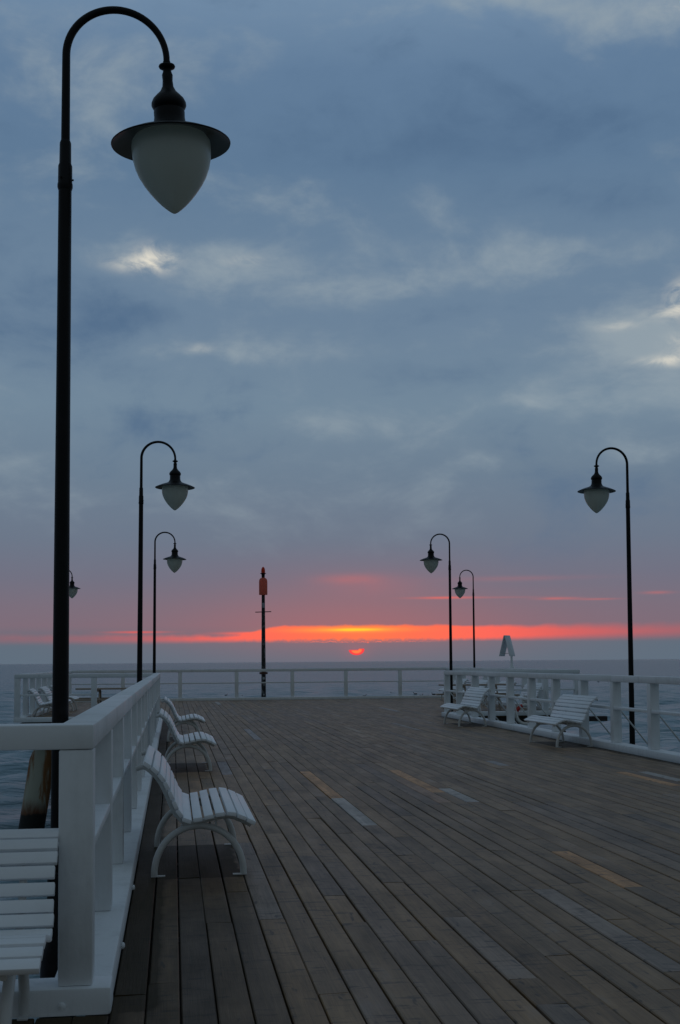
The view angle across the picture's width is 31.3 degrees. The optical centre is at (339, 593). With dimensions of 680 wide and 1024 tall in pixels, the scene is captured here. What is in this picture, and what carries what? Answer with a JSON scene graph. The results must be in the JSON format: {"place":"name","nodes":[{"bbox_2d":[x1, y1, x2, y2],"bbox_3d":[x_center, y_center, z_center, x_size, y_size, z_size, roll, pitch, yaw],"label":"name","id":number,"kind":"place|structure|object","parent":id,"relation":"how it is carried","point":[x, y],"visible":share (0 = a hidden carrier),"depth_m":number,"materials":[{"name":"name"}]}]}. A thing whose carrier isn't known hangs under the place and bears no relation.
{"place":"outdoors","nodes":[
{"label":"outdoors","id":0,"kind":"place"},
{"bbox_2d":[69,570,80,597],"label":"street lamp","id":1,"kind":"object","parent":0,"point":[73,590],"visible":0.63,"depth_m":43.28,"materials":[{"name":"black paint"}]},
{"bbox_2d":[75,687,127,703],"bbox_3d":[-6.032,2.897,32.572,2.040,0.736,1.660,0,-3,-8],"label":"picnic table","id":2,"kind":"object","parent":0,"point":[100,698],"visible":0.44,"depth_m":32.21,"materials":[{"name":"white wood"}]},
{"bbox_2d":[20,703,607,1023],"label":"pier substructure","id":3,"kind":"object","parent":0,"point":[591,718],"visible":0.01,"depth_m":7.09,"materials":[{"name":"wood"}]},
{"bbox_2d":[12,698,679,1023],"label":"deck","id":4,"kind":"structure","parent":3,"relation":"on","point":[413,861],"depth_m":7.67,"materials":[{"name":"brown wood"}]},
{"bbox_2d":[0,828,58,1023],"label":"park bench","id":5,"kind":"object","parent":4,"relation":"on","point":[29,854],"visible":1,"depth_m":4.67,"materials":[{"name":"white paint"}]},
{"bbox_2d":[27,688,51,716],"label":"park bench","id":6,"kind":"object","parent":4,"relation":"on","point":[41,704],"visible":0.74,"depth_m":30.13,"materials":[{"name":"white paint"}]},
{"bbox_2d":[13,670,72,721],"bbox_3d":[-8.702,2.925,36.364,0.236,1.148,14.630,0,-3,-8],"label":"railing","id":7,"kind":"object","parent":4,"relation":"on","point":[36,684],"visible":0.23,"depth_m":32.14,"materials":[{"name":"white paint"}]},
{"bbox_2d":[38,686,70,714],"bbox_3d":[-7.825,2.933,33.335,0.771,0.752,1.557,0,-3,-8],"label":"park bench","id":8,"kind":"object","parent":4,"relation":"on","point":[45,690],"visible":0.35,"depth_m":32.94,"materials":[{"name":"white paint"}]},
{"bbox_2d":[0,723,112,1018],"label":"railing","id":9,"kind":"object","parent":4,"relation":"on","point":[77,986],"visible":0.96,"depth_m":4.86,"materials":[{"name":"white paint"}]},
{"bbox_2d":[49,685,78,710],"bbox_3d":[-8.158,3.079,35.909,0.771,0.752,1.557,0,-3,-8],"label":"park bench","id":10,"kind":"object","parent":4,"relation":"on","point":[71,698],"visible":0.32,"depth_m":35.30,"materials":[{"name":"white paint"}]},
{"bbox_2d":[14,673,153,722],"bbox_3d":[-6.152,2.509,29.292,3.310,1.148,0.236,0,-3,-8],"label":"railing","id":11,"kind":"object","parent":4,"relation":"on","point":[18,695],"visible":0.73,"depth_m":29.10,"materials":[{"name":"white paint"}]},
{"bbox_2d":[55,673,162,1010],"bbox_3d":[-2.716,1.804,17.185,0.260,1.148,25.002,0,-3,-8],"label":"railing","id":12,"kind":"object","parent":4,"relation":"on","point":[127,722],"visible":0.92,"depth_m":7.39,"materials":[{"name":"white paint"}]},
{"bbox_2d":[39,6,230,1018],"bbox_3d":[-1.025,-0.103,6.160,0.933,5.874,0.616,0,-3,-8],"label":"street lamp","id":13,"kind":"object","parent":12,"relation":"attached to","point":[170,152],"visible":0.96,"depth_m":6.14,"materials":[{"name":"black metal"}]},
{"bbox_2d":[137,441,194,682],"bbox_3d":[-2.610,0.599,18.467,0.832,5.872,0.601,-2,-3,20],"label":"street lamp","id":14,"kind":"object","parent":12,"relation":"attached to","point":[174,489],"visible":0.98,"depth_m":18.40,"materials":[{"name":"black metal"}]},
{"bbox_2d":[153,532,185,672],"bbox_3d":[-4.357,1.333,31.324,0.812,5.872,0.603,-2,-3,21],"label":"street lamp","id":15,"kind":"object","parent":4,"relation":"on","point":[174,561],"visible":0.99,"depth_m":31.26,"materials":[{"name":"black metal"}]},
{"bbox_2d":[161,696,204,740],"bbox_3d":[-2.854,2.263,22.075,0.771,0.752,1.557,0,-3,-8],"label":"park bench","id":16,"kind":"object","parent":4,"relation":"on","point":[183,719],"visible":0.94,"depth_m":21.43,"materials":[{"name":"white paint"}]},
{"bbox_2d":[155,708,216,770],"bbox_3d":[-2.048,1.921,16.088,0.771,0.752,1.557,0,-3,-8],"label":"park bench","id":17,"kind":"object","parent":4,"relation":"on","point":[179,739],"visible":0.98,"depth_m":15.45,"materials":[{"name":"white paint"}]},
{"bbox_2d":[135,745,255,876],"bbox_3d":[-1.028,1.490,8.539,0.771,0.752,1.557,0,-3,-8],"label":"park bench","id":18,"kind":"object","parent":4,"relation":"on","point":[180,802],"visible":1,"depth_m":7.93,"materials":[{"name":"white paint"}]},
{"bbox_2d":[69,667,448,701],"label":"railing","id":19,"kind":"object","parent":4,"relation":"on","point":[237,682],"visible":0.76,"depth_m":44.59,"materials":[{"name":"white paint"}]},
{"bbox_2d":[255,567,270,696],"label":"navigation beacon","id":20,"kind":"object","parent":4,"relation":"on","point":[263,586],"visible":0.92,"depth_m":45.46,"materials":[{"name":"red paint"}]},
{"bbox_2d":[420,533,452,711],"bbox_3d":[2.525,1.327,32.171,0.602,5.874,0.784,7,-8,-67],"label":"street lamp","id":21,"kind":"object","parent":4,"relation":"on","point":[431,561],"visible":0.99,"depth_m":32.25,"materials":[{"name":"black metal"}]},
{"bbox_2d":[438,679,468,699],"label":"park bench","id":22,"kind":"object","parent":4,"relation":"on","point":[454,682],"visible":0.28,"depth_m":42.43,"materials":[{"name":"white paint"}]},
{"bbox_2d":[440,687,490,726],"bbox_3d":[2.700,2.424,26.113,0.770,0.797,1.557,0,-3,-8],"label":"park bench","id":23,"kind":"object","parent":4,"relation":"on","point":[470,704],"visible":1,"depth_m":25.91,"materials":[{"name":"white paint"}]},
{"bbox_2d":[463,680,487,703],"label":"park bench","id":24,"kind":"object","parent":4,"relation":"on","point":[482,681],"visible":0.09,"depth_m":39.01,"materials":[{"name":"white paint"}]},
{"bbox_2d":[482,681,516,705],"bbox_3d":[4.746,3.006,36.369,0.771,0.752,1.557,0,-3,-8],"label":"park bench","id":25,"kind":"object","parent":4,"relation":"on","point":[502,682],"visible":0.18,"depth_m":36.74,"materials":[{"name":"white paint"}]},
{"bbox_2d":[446,667,570,709],"bbox_3d":[5.010,2.926,38.245,0.236,1.147,14.630,0,-3,-8],"label":"railing","id":26,"kind":"object","parent":4,"relation":"on","point":[522,685],"visible":0.27,"depth_m":37.32,"materials":[{"name":"white paint"}]},
{"bbox_2d":[499,635,514,667],"bbox_3d":[5.164,1.793,37.388,0.443,1.012,0.310,-3,-4,40],"label":"sign board","id":27,"kind":"object","parent":26,"relation":"on","point":[506,643],"visible":0.91,"depth_m":37.36,"materials":[{"name":"white paint"}]},
{"bbox_2d":[453,669,579,720],"bbox_3d":[4.466,2.552,30.456,3.375,1.262,0.808,0,-3,-8],"label":"railing","id":28,"kind":"object","parent":4,"relation":"on","point":[545,695],"visible":0.39,"depth_m":30.74,"materials":[{"name":"white paint"}]},
{"bbox_2d":[515,695,527,724],"bbox_3d":[4.647,2.923,30.518,0.558,0.787,0.173,0,-3,-8],"label":"lifebuoy","id":29,"kind":"object","parent":28,"relation":"hanging from","point":[518,708],"visible":0.6,"depth_m":30.42,"materials":[{"name":"white plastic"}]},
{"bbox_2d":[517,683,541,710],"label":"park bench","id":30,"kind":"object","parent":4,"relation":"on","point":[538,686],"visible":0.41,"depth_m":33.12,"materials":[{"name":"white paint"}]},
{"bbox_2d":[441,671,679,763],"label":"railing","id":31,"kind":"object","parent":4,"relation":"on","point":[652,749],"visible":0.87,"depth_m":20.27,"materials":[{"name":"white paint"}]},
{"bbox_2d":[524,694,597,746],"bbox_3d":[3.624,2.068,19.892,0.770,0.797,1.557,0,-3,-10],"label":"park bench","id":32,"kind":"object","parent":4,"relation":"on","point":[565,701],"visible":1,"depth_m":19.71,"materials":[{"name":"white paint"}]},
{"bbox_2d":[0,659,679,1023],"bbox_3d":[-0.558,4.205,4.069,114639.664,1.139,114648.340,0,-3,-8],"label":"sea","id":33,"kind":"structure","parent":0,"point":[14,764],"depth_m":204.12,"materials":[{"name":"blue liquid"}]},
{"bbox_2d":[18,750,51,828],"bbox_3d":[-7.353,5.226,29.629,1.408,4.088,0.620,0,-3,-8],"label":"pier pile","id":34,"kind":"object","parent":33,"relation":"in","point":[35,802],"visible":0.32,"depth_m":29.40,"materials":[{"name":"wood"}]},
{"bbox_2d":[0,0,679,663],"label":"sky","id":35,"kind":"structure","parent":0,"point":[427,273],"materials":[{"name":"blue"}]},
{"bbox_2d":[452,570,474,667],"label":"street lamp","id":36,"kind":"object","parent":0,"point":[459,590],"visible":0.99,"depth_m":45.24,"materials":[{"name":"black metal"}]},
{"bbox_2d":[436,684,519,710],"bbox_3d":[3.826,2.898,33.924,2.040,0.736,1.660,0,-3,-8],"label":"picnic table","id":37,"kind":"object","parent":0,"point":[464,687],"visible":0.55,"depth_m":33.61,"materials":[{"name":"white wood"}]},
{"bbox_2d":[577,447,634,744],"bbox_3d":[4.193,0.587,19.198,0.602,5.874,0.787,7,-8,-68],"label":"street lamp","id":38,"kind":"object","parent":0,"point":[596,494],"visible":0.99,"depth_m":19.28,"materials":[{"name":"black metal"}]}
]}

